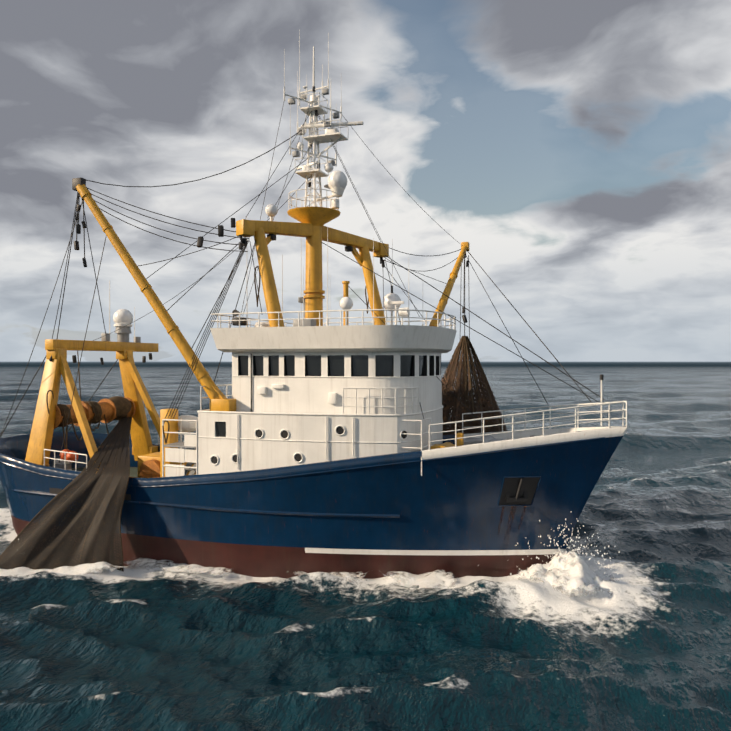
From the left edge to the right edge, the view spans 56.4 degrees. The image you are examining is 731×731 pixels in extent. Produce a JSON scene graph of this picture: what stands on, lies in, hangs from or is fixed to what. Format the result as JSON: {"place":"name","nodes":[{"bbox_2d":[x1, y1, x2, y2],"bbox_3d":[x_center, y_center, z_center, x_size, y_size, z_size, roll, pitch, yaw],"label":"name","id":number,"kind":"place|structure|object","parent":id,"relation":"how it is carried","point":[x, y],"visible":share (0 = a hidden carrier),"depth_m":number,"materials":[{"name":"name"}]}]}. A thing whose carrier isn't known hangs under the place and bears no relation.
{"place":"outdoors","nodes":[
{"label":"outdoors","id":0,"kind":"place"},
{"bbox_2d":[0,362,730,730],"bbox_3d":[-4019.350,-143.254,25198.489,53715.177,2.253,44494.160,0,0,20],"label":"sea","id":1,"kind":"structure","parent":0,"point":[646,646],"depth_m":20.78,"materials":[{"name":"liquid"}]},
{"bbox_2d":[0,562,130,576],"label":"sea foam","id":2,"kind":"object","parent":1,"relation":"on","point":[86,568],"visible":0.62,"depth_m":25.74,"materials":[{"name":"white liquid"}]},
{"bbox_2d":[123,558,456,589],"bbox_3d":[-5.660,7.695,27.569,24.870,0.652,4.086,0,0,17],"label":"sea foam","id":3,"kind":"object","parent":1,"relation":"in","point":[438,580],"visible":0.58,"depth_m":25.43,"materials":[{"name":"white liquid"}]},
{"bbox_2d":[0,30,628,578],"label":"trawler","id":4,"kind":"object","parent":1,"relation":"on","point":[316,442],"visible":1,"depth_m":26.37,"materials":[{"name":"white paint"}]},
{"bbox_2d":[478,511,647,592],"bbox_3d":[7.133,6.520,24.979,5.936,2.261,3.649,0,0,20],"label":"bow spray","id":5,"kind":"object","parent":1,"relation":"on","point":[598,562],"visible":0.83,"depth_m":24.92,"materials":[{"name":"white liquid"}]},
{"bbox_2d":[517,550,617,596],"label":"bow wave","id":6,"kind":"object","parent":1,"relation":"on","point":[575,574],"visible":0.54,"depth_m":23.52,"materials":[{"name":"white liquid"}]},
{"bbox_2d":[0,0,730,361],"label":"sky","id":7,"kind":"structure","parent":0,"point":[580,150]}
]}

